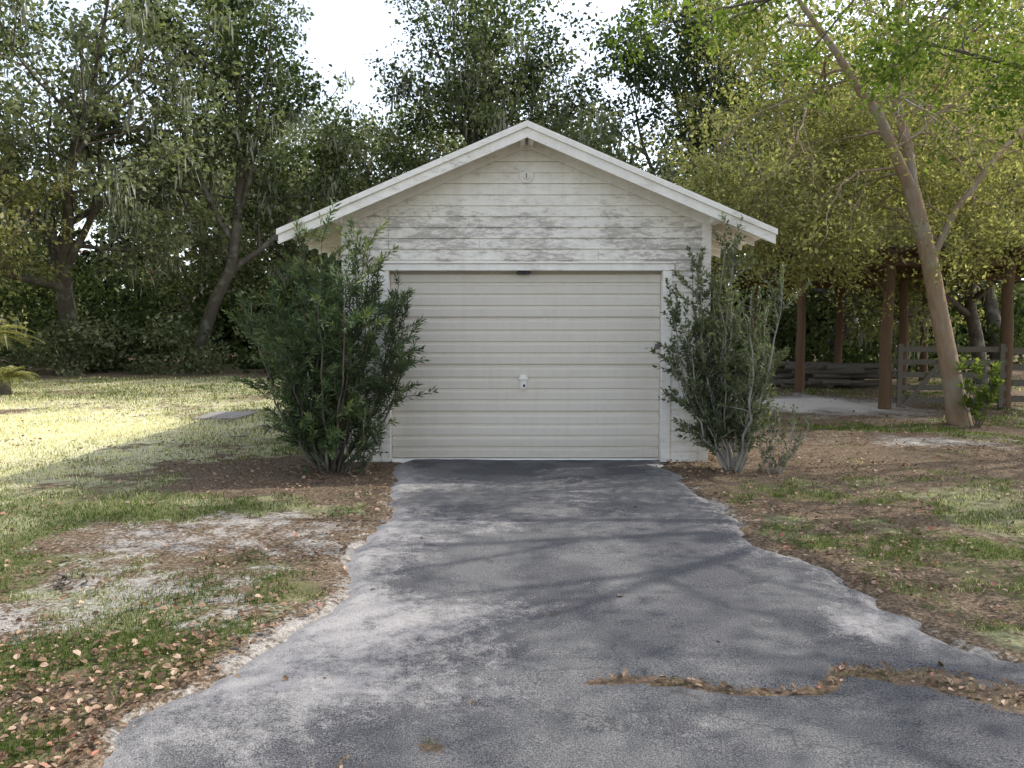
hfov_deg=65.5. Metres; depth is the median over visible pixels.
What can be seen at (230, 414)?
concrete slab
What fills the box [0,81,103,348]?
oak tree
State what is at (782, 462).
shrub
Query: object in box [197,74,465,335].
oak tree
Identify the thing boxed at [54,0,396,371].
oak tree
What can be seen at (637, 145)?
oak tree
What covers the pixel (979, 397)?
weed plant
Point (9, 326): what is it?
sago palm
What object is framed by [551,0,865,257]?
oak tree
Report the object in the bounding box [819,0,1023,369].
oak tree
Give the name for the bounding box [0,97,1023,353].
distant trees
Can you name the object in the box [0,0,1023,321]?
sky
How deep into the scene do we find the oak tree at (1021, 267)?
16.46 m
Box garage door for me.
[390,272,660,457]
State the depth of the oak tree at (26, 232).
38.73 m
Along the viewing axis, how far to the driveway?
3.59 m
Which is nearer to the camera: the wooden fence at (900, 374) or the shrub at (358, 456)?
the shrub at (358, 456)
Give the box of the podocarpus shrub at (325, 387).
[221,198,437,476]
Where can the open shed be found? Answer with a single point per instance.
(885, 353)
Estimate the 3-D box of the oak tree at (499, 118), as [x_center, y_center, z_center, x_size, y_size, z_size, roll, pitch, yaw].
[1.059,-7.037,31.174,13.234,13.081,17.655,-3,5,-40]
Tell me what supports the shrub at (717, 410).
on the ground at (212, 532)
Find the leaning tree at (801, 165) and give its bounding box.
[643,0,1023,425]
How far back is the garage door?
9.10 m
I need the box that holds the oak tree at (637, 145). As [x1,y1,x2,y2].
[435,109,706,181]
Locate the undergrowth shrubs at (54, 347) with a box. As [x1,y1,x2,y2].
[0,239,1023,375]
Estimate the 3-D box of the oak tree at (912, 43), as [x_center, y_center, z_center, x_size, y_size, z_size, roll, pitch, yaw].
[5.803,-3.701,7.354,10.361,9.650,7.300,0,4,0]
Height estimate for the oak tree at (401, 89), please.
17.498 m
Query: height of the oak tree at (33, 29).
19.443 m
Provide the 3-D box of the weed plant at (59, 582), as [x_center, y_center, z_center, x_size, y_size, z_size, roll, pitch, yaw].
[-2.585,1.225,4.640,0.174,0.250,0.237,0,4,0]
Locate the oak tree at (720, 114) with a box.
[653,0,952,354]
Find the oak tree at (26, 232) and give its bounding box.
[0,132,61,300]
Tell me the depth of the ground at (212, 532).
6.09 m
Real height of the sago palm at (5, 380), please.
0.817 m
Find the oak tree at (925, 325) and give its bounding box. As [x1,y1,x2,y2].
[716,1,1023,378]
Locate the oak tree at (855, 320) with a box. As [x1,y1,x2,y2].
[637,0,1018,354]
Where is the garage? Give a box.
[275,120,778,462]
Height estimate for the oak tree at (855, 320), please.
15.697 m
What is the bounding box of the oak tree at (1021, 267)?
[987,186,1023,269]
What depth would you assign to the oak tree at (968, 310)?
20.62 m
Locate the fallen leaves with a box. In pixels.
[0,387,1023,767]
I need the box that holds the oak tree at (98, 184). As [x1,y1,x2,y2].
[0,0,363,373]
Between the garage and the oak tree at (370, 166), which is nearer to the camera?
the garage
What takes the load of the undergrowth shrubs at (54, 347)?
on the ground at (212, 532)
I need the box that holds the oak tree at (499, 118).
[334,0,748,266]
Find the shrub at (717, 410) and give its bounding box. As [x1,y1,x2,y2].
[645,210,811,471]
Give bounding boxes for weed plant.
[51,572,90,592]
[954,357,1004,427]
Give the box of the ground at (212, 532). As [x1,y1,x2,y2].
[0,342,1023,767]
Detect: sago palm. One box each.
[0,324,44,348]
[0,365,44,394]
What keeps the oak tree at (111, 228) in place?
on the ground at (212, 532)
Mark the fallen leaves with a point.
(90, 719)
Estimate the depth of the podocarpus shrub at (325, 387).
8.15 m
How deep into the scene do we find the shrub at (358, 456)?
8.20 m
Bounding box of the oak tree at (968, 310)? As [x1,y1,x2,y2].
[808,0,1023,384]
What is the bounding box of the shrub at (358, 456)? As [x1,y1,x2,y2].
[299,398,388,474]
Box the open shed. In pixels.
[730,246,1023,409]
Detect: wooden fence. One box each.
[765,361,896,388]
[893,344,1023,406]
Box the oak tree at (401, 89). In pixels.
[349,0,612,188]
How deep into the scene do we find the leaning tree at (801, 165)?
12.79 m
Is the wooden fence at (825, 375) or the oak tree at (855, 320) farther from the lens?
the oak tree at (855, 320)
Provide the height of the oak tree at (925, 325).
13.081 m
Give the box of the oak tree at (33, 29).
[0,0,76,367]
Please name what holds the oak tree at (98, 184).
on the ground at (212, 532)
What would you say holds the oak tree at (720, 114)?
on the ground at (212, 532)
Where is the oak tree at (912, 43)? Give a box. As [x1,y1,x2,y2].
[580,0,1023,173]
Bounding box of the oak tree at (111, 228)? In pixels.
[37,44,378,360]
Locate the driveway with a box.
[97,459,1023,767]
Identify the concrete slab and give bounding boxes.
[191,411,256,419]
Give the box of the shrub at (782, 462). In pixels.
[754,401,812,473]

